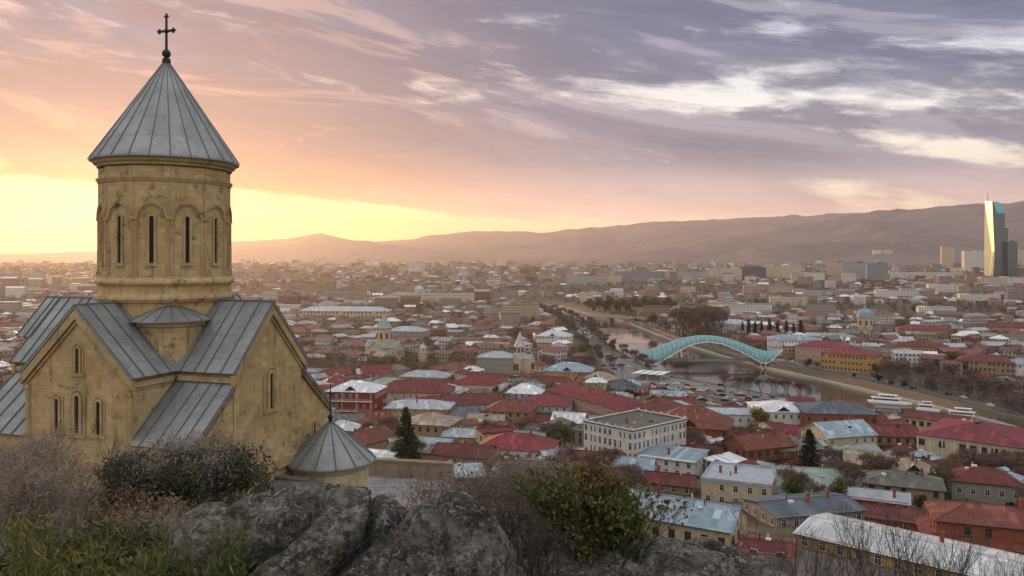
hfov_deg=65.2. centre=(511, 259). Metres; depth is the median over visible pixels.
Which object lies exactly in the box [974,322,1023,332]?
house
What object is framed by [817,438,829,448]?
house
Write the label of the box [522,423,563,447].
house
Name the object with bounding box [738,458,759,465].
house
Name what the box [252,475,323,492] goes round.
annex
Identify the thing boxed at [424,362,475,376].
house
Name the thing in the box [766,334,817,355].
house
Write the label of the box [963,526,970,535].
window
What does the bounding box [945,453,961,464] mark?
leafless tree
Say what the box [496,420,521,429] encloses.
house
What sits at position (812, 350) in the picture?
house
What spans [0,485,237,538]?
dry grass
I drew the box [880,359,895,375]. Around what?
leafless tree
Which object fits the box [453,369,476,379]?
house
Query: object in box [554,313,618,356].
quay road
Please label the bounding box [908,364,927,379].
leafless tree
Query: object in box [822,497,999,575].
bare sapling
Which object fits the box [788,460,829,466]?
house
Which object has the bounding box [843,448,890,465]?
house
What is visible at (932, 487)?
house
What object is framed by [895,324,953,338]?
house
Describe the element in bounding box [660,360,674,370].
waterside tree
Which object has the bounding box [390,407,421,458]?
spruce tree
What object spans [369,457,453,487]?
parapet wall
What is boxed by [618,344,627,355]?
bank tree
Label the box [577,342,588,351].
town tree
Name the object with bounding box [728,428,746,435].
leafless tree
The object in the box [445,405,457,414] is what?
house
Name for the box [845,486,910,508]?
house
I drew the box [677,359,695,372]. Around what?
waterside tree
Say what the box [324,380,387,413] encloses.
house
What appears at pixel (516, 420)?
house
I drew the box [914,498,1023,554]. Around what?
house
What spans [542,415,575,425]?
house
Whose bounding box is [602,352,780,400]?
car park
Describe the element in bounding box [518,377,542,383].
house
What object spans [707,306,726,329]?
brown tree
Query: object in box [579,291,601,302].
apartment block
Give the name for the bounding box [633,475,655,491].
house
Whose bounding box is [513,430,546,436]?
house
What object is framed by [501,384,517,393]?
house
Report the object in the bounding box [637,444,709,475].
house
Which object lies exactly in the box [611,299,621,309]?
park tree
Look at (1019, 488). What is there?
leafless tree
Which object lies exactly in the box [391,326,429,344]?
house
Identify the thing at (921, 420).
house
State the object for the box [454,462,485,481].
house
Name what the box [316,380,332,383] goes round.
house
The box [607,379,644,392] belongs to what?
house
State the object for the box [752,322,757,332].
cypress tree
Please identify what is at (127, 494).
brush
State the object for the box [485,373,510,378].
house
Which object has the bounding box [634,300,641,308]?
park tree
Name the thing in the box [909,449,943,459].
house
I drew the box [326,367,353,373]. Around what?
house
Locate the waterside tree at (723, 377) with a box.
[717,374,731,392]
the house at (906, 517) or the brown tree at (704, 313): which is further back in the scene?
the brown tree at (704, 313)
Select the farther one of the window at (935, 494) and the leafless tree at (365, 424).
the leafless tree at (365, 424)
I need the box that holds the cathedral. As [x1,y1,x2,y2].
[363,315,403,360]
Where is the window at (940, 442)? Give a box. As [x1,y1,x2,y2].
[939,441,944,447]
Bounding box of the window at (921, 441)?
[919,438,924,444]
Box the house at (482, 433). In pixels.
[475,425,517,443]
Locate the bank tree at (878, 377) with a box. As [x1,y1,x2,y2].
[875,374,881,383]
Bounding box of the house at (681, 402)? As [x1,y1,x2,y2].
[673,400,688,404]
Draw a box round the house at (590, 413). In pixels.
[579,411,601,415]
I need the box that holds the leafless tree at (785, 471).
[773,467,809,485]
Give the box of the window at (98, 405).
[90,395,106,438]
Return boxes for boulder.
[156,501,250,575]
[231,482,408,575]
[369,489,526,575]
[516,531,788,575]
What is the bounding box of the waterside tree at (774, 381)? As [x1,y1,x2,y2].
[766,377,781,389]
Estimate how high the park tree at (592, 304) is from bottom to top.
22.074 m
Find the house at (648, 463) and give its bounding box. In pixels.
[611,455,656,475]
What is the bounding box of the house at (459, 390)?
[455,388,469,393]
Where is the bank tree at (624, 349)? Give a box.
[620,348,627,355]
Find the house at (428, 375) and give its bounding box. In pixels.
[398,370,453,379]
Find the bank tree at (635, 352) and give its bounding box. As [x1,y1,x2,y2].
[629,349,639,359]
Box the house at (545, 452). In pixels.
[535,446,583,457]
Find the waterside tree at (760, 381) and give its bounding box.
[753,378,766,393]
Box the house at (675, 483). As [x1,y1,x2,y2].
[643,465,698,495]
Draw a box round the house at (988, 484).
[943,462,1023,504]
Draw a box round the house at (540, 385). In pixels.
[527,382,548,388]
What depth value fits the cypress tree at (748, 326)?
795.27 m
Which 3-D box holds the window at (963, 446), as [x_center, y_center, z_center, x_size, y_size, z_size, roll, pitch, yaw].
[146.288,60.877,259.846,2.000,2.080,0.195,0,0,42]
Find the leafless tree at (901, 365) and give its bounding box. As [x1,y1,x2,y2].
[895,361,910,374]
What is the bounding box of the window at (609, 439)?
[608,438,611,445]
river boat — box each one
[867,393,911,405]
[916,401,939,411]
[948,407,975,415]
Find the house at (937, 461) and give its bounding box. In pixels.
[927,454,944,463]
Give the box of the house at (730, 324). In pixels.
[711,319,751,333]
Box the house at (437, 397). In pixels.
[417,394,440,399]
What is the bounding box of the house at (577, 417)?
[550,409,588,423]
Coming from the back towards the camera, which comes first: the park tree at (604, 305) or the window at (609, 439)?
the park tree at (604, 305)
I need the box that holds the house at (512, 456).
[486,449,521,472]
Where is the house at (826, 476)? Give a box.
[763,464,848,494]
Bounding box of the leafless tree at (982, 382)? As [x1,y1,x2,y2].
[974,377,993,398]
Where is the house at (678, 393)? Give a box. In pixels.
[650,389,685,396]
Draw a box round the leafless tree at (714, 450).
[708,446,723,455]
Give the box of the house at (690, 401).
[666,393,696,405]
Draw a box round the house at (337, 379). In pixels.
[322,375,350,383]
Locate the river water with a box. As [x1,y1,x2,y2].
[495,300,974,420]
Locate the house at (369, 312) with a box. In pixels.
[299,306,391,320]
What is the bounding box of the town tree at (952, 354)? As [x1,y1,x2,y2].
[947,351,958,359]
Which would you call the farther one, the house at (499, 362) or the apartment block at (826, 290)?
the apartment block at (826, 290)
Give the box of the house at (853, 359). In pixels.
[820,346,881,373]
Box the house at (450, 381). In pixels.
[436,378,456,383]
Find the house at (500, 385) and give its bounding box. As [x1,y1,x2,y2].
[468,381,510,392]
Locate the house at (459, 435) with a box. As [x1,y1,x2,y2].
[441,426,475,443]
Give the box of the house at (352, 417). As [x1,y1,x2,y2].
[334,410,363,421]
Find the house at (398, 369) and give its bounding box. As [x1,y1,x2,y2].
[392,362,409,377]
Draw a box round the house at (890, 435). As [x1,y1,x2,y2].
[868,423,918,449]
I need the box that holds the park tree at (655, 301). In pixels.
[652,298,659,304]
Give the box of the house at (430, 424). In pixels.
[399,413,463,437]
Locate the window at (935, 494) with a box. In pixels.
[933,491,938,498]
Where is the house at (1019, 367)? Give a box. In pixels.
[1010,358,1023,376]
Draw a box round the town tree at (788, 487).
[780,473,805,493]
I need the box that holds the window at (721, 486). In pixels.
[719,484,723,490]
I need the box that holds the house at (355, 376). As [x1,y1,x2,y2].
[345,374,371,381]
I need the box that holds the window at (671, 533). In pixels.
[668,528,674,537]
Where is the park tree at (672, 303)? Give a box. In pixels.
[667,300,676,307]
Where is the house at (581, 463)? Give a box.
[564,461,601,471]
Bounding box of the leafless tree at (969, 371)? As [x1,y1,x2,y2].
[964,369,980,379]
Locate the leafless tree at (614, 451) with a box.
[595,446,625,464]
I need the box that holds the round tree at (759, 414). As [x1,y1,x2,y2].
[749,405,770,421]
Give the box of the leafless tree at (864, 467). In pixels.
[858,462,877,469]
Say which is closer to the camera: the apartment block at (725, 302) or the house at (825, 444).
the house at (825, 444)
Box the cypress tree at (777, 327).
[775,321,779,331]
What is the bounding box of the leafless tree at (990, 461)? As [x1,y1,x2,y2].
[975,453,1003,467]
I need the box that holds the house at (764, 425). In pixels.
[737,422,771,432]
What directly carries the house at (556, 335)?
on the ground at (762, 529)
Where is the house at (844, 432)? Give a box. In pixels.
[799,415,878,447]
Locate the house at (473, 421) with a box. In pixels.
[462,418,478,424]
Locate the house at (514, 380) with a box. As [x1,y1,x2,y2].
[511,378,524,383]
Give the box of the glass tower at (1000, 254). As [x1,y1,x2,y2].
[984,198,1017,276]
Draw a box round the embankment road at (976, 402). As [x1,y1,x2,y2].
[326,291,1023,415]
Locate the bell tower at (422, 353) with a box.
[418,342,427,361]
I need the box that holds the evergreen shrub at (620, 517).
[510,458,693,567]
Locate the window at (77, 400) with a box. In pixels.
[67,388,86,438]
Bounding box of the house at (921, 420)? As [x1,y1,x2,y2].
[901,409,973,430]
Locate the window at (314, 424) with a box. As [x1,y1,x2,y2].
[312,420,316,434]
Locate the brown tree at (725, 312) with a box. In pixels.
[716,310,728,334]
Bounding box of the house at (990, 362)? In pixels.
[955,354,1015,375]
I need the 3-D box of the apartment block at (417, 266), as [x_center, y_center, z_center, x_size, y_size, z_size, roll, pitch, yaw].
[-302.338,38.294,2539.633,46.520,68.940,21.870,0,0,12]
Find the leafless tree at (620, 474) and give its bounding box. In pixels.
[593,470,630,485]
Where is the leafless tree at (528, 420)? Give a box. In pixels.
[520,415,539,422]
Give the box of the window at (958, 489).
[956,486,961,493]
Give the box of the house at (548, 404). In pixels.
[521,394,573,415]
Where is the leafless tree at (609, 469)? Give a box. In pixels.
[599,463,616,472]
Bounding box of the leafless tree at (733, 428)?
[728,425,750,434]
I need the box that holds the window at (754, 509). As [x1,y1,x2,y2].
[753,507,756,515]
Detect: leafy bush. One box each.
[0,515,165,575]
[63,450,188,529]
[87,424,289,515]
[87,491,196,549]
[107,543,167,575]
[164,486,277,525]
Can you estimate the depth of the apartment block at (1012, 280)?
1789.74 m
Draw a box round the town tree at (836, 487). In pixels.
[828,475,847,493]
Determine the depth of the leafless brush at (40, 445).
22.62 m
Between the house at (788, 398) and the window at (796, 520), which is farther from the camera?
the house at (788, 398)
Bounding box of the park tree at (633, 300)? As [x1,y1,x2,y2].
[630,296,636,306]
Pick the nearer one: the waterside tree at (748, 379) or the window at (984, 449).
the window at (984, 449)
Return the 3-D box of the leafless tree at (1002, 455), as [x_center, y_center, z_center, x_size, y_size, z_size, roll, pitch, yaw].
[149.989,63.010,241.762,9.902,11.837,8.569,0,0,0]
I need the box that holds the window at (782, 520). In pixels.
[781,519,785,526]
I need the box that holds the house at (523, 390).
[504,382,544,399]
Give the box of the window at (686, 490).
[684,487,688,493]
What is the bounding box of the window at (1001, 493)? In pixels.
[999,490,1004,497]
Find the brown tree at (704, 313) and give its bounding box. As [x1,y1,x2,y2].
[699,308,718,333]
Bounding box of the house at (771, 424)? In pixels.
[750,420,783,429]
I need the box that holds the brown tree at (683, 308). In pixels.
[670,306,691,333]
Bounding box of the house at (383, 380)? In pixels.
[372,377,399,384]
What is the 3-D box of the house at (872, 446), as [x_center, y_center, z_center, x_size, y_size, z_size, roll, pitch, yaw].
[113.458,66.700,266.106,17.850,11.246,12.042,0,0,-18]
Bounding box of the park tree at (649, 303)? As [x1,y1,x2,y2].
[644,299,654,304]
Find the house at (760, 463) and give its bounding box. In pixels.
[756,460,785,465]
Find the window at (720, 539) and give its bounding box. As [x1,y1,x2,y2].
[718,537,724,543]
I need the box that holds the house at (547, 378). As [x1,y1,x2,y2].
[539,374,570,386]
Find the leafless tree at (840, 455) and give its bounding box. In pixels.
[836,447,857,461]
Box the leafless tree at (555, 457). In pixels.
[544,455,567,463]
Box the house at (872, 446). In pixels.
[823,442,882,451]
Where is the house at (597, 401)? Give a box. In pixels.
[545,382,643,415]
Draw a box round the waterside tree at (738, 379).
[731,375,742,392]
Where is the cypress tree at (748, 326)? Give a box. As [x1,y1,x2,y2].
[746,319,751,332]
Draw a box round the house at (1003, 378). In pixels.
[990,376,1016,387]
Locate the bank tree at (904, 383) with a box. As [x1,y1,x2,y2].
[900,381,907,385]
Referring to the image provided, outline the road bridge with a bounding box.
[556,313,645,322]
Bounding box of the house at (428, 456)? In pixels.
[408,452,451,460]
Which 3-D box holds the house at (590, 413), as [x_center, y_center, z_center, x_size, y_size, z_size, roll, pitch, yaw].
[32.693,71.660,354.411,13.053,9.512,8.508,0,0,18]
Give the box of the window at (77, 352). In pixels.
[69,342,84,376]
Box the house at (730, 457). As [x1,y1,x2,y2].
[703,452,746,472]
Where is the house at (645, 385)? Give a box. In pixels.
[640,382,650,391]
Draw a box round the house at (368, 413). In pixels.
[357,406,391,417]
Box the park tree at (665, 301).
[662,297,671,305]
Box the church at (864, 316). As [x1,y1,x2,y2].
[849,305,880,337]
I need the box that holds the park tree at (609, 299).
[606,295,614,308]
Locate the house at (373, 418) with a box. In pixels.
[355,412,398,427]
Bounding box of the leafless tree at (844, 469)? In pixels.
[833,460,867,483]
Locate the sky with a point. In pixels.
(369, 120)
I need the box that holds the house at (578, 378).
[575,372,614,381]
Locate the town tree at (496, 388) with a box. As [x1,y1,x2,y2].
[491,385,498,391]
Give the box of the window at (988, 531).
[985,528,992,537]
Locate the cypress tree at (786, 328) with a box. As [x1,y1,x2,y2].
[784,321,788,332]
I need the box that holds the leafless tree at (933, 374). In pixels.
[928,371,944,384]
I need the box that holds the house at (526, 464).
[485,459,576,482]
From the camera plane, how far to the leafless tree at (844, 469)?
198.41 m
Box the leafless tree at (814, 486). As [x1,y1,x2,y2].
[802,480,829,491]
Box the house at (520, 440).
[480,429,559,457]
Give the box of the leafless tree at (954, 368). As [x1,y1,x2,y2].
[943,364,960,376]
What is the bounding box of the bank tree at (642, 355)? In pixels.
[636,353,647,363]
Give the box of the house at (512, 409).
[483,396,537,421]
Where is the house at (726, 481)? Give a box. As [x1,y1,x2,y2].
[700,461,778,501]
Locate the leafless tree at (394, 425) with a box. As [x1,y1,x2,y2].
[390,422,401,431]
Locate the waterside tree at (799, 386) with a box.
[792,382,807,392]
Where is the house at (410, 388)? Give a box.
[383,377,456,398]
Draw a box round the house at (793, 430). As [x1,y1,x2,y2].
[780,424,806,435]
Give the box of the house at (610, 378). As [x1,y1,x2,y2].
[582,369,621,385]
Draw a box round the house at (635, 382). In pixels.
[623,378,641,385]
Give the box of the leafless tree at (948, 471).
[930,464,957,482]
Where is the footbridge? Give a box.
[626,335,785,368]
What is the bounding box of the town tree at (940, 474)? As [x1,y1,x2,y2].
[928,466,951,486]
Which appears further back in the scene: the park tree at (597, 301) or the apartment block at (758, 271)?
the apartment block at (758, 271)
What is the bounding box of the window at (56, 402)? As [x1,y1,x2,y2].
[48,392,64,434]
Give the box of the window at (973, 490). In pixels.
[971,488,975,494]
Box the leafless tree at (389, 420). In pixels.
[377,415,398,426]
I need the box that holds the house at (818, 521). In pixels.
[792,513,1023,575]
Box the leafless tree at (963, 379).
[951,375,970,390]
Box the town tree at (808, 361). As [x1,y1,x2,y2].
[803,358,811,366]
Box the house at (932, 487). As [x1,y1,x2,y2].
[861,468,946,508]
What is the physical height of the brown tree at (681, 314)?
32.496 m
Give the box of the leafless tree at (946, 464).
[937,461,962,470]
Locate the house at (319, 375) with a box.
[310,372,327,379]
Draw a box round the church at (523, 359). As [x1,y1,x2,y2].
[509,329,534,375]
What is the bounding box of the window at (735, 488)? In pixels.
[733,485,737,492]
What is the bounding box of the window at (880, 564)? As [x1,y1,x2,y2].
[874,554,881,565]
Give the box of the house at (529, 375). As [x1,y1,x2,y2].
[520,371,541,380]
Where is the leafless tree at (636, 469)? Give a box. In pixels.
[614,462,648,489]
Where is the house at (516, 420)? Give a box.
[510,414,541,422]
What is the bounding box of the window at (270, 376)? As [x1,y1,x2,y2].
[262,365,279,413]
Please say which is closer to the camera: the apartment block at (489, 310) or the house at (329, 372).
the house at (329, 372)
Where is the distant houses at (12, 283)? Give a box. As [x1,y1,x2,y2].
[0,259,1023,384]
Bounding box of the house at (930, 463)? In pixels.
[893,454,941,472]
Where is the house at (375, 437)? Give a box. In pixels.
[349,425,397,449]
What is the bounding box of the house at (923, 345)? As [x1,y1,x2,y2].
[893,340,948,350]
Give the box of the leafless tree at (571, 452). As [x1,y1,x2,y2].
[554,445,580,460]
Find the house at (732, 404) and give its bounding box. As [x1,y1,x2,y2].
[725,400,743,407]
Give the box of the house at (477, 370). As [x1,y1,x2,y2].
[463,366,484,374]
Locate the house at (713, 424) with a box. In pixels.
[663,405,734,438]
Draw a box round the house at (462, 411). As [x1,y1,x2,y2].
[450,405,483,418]
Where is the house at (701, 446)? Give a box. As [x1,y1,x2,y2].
[680,439,724,455]
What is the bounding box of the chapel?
[286,384,375,488]
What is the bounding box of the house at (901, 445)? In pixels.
[882,440,916,457]
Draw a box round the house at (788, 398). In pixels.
[786,393,814,402]
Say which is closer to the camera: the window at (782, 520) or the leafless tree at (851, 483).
the window at (782, 520)
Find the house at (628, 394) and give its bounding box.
[610,391,633,398]
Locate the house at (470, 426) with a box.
[462,423,490,427]
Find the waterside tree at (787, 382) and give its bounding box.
[778,379,790,388]
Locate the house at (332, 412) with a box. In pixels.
[328,407,335,421]
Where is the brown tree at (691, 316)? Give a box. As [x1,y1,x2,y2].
[681,313,701,335]
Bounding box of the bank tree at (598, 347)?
[594,345,601,351]
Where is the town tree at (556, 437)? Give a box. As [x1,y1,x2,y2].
[549,434,562,445]
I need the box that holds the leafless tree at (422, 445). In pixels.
[408,440,426,452]
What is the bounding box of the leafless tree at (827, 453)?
[821,447,842,459]
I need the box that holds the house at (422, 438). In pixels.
[387,436,425,443]
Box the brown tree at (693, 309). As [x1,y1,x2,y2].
[683,306,699,334]
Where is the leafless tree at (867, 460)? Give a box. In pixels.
[855,451,891,470]
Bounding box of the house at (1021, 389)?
[1013,380,1023,392]
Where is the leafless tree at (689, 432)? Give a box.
[686,426,708,443]
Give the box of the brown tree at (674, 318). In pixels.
[666,308,682,327]
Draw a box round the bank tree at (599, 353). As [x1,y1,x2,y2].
[596,349,604,360]
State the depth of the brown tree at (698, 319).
797.92 m
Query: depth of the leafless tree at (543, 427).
280.57 m
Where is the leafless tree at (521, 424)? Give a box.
[512,419,532,429]
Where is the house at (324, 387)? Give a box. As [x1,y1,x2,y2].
[318,383,339,392]
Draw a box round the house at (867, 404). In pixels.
[831,399,873,410]
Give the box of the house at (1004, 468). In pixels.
[995,466,1013,472]
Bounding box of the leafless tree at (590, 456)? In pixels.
[578,451,609,467]
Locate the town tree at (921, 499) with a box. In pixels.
[912,493,927,506]
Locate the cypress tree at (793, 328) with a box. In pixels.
[791,323,795,332]
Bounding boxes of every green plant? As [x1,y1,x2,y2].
[0,497,176,575]
[132,515,273,575]
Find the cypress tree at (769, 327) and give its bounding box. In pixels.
[766,318,772,329]
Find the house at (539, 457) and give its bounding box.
[519,452,558,460]
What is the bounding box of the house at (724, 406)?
[710,403,741,407]
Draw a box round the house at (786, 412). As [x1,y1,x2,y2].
[746,400,800,424]
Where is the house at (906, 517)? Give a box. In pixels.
[862,503,926,531]
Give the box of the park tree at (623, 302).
[618,298,626,310]
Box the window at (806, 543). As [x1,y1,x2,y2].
[801,536,807,547]
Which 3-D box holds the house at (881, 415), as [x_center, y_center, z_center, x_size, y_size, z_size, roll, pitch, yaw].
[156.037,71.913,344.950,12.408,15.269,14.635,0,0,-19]
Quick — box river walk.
[323,293,1018,426]
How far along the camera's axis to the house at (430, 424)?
299.36 m
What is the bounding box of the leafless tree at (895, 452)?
[890,445,916,457]
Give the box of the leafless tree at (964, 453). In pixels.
[950,447,979,465]
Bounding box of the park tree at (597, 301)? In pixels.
[594,296,602,305]
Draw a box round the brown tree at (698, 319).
[692,315,710,334]
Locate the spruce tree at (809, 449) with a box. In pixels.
[794,429,825,467]
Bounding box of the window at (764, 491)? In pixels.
[761,489,766,495]
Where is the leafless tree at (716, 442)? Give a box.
[711,439,726,449]
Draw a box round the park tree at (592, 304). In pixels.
[589,300,596,310]
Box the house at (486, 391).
[481,388,501,394]
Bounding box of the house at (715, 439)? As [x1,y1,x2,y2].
[697,437,722,443]
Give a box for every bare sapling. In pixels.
[726,500,894,575]
[746,542,821,575]
[794,533,968,575]
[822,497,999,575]
[888,526,1023,575]
[928,538,1023,575]
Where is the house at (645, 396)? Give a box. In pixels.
[634,393,659,399]
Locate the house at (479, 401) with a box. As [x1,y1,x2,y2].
[439,392,500,410]
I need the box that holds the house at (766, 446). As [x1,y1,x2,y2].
[719,428,798,463]
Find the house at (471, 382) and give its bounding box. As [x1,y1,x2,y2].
[452,375,507,389]
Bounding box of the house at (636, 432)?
[582,408,687,456]
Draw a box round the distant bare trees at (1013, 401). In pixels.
[0,263,1023,411]
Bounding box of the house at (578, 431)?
[565,423,583,444]
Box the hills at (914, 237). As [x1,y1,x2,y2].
[472,201,1023,267]
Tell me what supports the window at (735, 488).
in the house at (726, 481)
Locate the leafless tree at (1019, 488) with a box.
[1011,485,1023,497]
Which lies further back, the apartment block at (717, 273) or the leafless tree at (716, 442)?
the apartment block at (717, 273)
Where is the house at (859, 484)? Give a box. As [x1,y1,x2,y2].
[850,475,862,486]
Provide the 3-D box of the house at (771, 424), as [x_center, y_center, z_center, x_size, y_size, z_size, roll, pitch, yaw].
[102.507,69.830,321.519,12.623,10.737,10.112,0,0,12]
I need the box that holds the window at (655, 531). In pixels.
[652,527,658,534]
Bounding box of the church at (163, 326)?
[0,13,333,501]
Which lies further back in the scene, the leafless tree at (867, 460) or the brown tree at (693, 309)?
the brown tree at (693, 309)
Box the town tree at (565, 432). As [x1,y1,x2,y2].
[555,420,574,447]
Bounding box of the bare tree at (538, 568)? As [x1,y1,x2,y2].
[490,491,579,575]
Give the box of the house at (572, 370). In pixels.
[543,362,595,381]
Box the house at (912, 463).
[887,453,936,475]
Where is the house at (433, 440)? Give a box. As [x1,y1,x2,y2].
[425,437,453,442]
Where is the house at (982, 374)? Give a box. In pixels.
[969,369,993,381]
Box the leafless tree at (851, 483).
[846,480,856,487]
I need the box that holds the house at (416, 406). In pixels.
[383,396,455,417]
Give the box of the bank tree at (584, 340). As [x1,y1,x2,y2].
[581,337,588,343]
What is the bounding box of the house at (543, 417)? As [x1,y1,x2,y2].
[526,411,550,421]
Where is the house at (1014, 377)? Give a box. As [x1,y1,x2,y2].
[995,374,1023,379]
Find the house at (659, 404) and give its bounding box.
[632,394,683,412]
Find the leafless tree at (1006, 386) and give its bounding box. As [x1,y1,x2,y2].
[996,381,1016,393]
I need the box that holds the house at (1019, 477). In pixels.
[1008,472,1023,483]
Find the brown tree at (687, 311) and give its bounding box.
[667,308,690,336]
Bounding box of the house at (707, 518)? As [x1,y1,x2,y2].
[626,485,749,545]
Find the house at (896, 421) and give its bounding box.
[875,416,908,423]
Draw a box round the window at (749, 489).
[747,487,752,494]
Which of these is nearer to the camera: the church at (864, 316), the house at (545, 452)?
the house at (545, 452)
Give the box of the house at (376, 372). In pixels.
[360,364,394,380]
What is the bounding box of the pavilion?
[631,370,669,380]
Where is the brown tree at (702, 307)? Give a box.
[697,304,718,332]
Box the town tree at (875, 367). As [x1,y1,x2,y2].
[871,364,880,372]
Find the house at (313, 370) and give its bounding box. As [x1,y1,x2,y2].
[307,367,327,373]
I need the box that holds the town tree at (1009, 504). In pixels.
[1005,502,1014,505]
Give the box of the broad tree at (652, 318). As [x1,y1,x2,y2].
[647,312,658,321]
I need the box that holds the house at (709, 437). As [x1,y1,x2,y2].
[691,430,713,442]
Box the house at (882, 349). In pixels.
[857,346,893,351]
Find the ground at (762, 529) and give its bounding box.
[0,261,1023,575]
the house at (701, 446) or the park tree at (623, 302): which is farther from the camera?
the park tree at (623, 302)
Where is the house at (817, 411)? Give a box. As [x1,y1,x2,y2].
[792,401,878,424]
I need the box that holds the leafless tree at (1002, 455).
[995,450,1021,467]
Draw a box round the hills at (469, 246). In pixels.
[0,213,860,262]
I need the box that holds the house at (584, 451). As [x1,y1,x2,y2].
[564,447,626,460]
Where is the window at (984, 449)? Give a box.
[981,447,986,453]
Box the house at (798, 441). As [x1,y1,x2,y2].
[779,431,824,465]
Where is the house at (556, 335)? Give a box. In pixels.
[536,330,572,346]
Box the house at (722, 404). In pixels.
[705,402,723,406]
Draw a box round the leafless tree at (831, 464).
[823,459,851,467]
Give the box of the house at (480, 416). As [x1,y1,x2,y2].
[467,410,508,425]
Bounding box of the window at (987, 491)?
[985,489,989,495]
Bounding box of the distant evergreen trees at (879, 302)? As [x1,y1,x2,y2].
[0,263,1023,408]
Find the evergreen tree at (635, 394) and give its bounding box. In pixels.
[633,390,641,397]
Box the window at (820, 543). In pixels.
[819,541,825,551]
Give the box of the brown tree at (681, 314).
[674,310,695,336]
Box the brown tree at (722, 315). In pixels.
[706,310,729,333]
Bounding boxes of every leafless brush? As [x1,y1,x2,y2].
[0,407,112,535]
[0,428,104,574]
[9,504,88,566]
[121,493,199,552]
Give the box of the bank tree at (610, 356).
[605,354,617,365]
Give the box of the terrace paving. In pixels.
[369,476,449,511]
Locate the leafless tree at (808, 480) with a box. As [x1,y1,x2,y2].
[801,478,814,492]
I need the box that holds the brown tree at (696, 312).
[692,310,702,333]
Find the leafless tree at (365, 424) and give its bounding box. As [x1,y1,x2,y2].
[360,420,374,428]
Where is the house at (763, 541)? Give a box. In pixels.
[737,533,797,558]
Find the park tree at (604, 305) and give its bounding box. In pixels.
[601,300,609,310]
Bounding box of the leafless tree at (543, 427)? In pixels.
[537,422,555,436]
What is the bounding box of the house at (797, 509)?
[739,489,868,527]
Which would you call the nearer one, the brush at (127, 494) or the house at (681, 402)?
the brush at (127, 494)
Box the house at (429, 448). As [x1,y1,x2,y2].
[385,442,435,453]
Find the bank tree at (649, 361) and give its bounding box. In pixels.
[643,359,654,369]
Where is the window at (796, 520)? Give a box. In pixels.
[794,518,798,525]
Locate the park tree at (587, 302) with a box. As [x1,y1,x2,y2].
[584,298,592,306]
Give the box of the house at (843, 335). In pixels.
[821,332,855,343]
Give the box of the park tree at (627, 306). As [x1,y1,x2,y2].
[623,301,630,310]
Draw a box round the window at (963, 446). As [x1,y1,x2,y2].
[959,444,965,449]
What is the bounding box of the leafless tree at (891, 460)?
[873,454,900,469]
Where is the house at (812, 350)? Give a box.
[794,340,853,360]
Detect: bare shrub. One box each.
[375,436,622,542]
[460,461,649,540]
[469,463,605,563]
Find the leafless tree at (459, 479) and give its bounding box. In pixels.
[454,474,469,487]
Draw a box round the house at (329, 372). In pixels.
[319,369,341,376]
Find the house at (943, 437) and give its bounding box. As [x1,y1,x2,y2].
[915,418,1023,458]
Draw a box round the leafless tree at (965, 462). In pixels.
[946,455,971,465]
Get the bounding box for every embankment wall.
[315,291,1023,419]
[551,308,786,398]
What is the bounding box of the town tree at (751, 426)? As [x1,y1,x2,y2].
[746,423,757,429]
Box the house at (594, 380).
[585,377,607,391]
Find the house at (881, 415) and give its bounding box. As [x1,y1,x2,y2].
[874,408,888,420]
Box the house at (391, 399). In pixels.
[386,395,407,404]
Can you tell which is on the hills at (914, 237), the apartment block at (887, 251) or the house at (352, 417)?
the apartment block at (887, 251)
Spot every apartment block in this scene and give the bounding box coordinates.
[22,305,38,311]
[31,271,45,279]
[48,274,63,277]
[390,286,474,303]
[409,261,424,275]
[483,304,499,314]
[500,301,539,320]
[565,275,606,284]
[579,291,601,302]
[601,274,621,284]
[613,271,664,281]
[665,270,707,281]
[680,285,695,296]
[706,268,741,280]
[707,299,740,306]
[737,302,772,311]
[738,266,765,279]
[743,284,793,292]
[763,265,800,279]
[769,295,807,305]
[792,288,839,294]
[798,272,824,282]
[827,261,845,277]
[841,262,865,279]
[854,309,876,312]
[866,262,887,278]
[872,250,881,254]
[874,288,925,298]
[882,250,892,253]
[888,271,963,279]
[916,305,956,313]
[918,317,958,324]
[926,283,963,292]
[940,246,953,267]
[954,246,966,262]
[957,292,1000,303]
[962,250,983,270]
[977,276,1006,289]
[1007,276,1023,285]
[1018,249,1023,263]
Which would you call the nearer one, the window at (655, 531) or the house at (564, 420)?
the window at (655, 531)
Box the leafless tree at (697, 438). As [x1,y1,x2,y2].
[687,434,710,443]
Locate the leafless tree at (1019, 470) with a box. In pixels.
[1012,465,1023,475]
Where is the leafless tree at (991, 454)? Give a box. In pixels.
[981,451,1001,465]
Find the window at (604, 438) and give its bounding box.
[603,437,606,444]
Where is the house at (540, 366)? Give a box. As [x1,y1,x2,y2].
[535,360,547,371]
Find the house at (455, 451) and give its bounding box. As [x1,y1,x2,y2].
[431,440,495,464]
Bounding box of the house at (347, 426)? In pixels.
[334,420,361,432]
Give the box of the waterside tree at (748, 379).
[742,375,757,392]
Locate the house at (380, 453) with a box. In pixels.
[368,448,398,457]
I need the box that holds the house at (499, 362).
[476,351,512,375]
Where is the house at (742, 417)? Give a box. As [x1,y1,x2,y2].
[705,407,752,426]
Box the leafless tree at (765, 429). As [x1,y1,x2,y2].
[756,426,778,430]
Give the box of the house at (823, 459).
[820,453,840,460]
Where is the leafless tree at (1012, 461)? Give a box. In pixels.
[1003,453,1023,472]
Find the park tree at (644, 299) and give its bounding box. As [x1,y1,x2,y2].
[640,295,648,304]
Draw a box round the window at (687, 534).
[685,531,690,540]
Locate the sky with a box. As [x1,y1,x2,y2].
[0,0,1023,253]
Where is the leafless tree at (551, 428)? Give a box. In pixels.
[545,421,563,434]
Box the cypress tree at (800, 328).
[798,320,803,332]

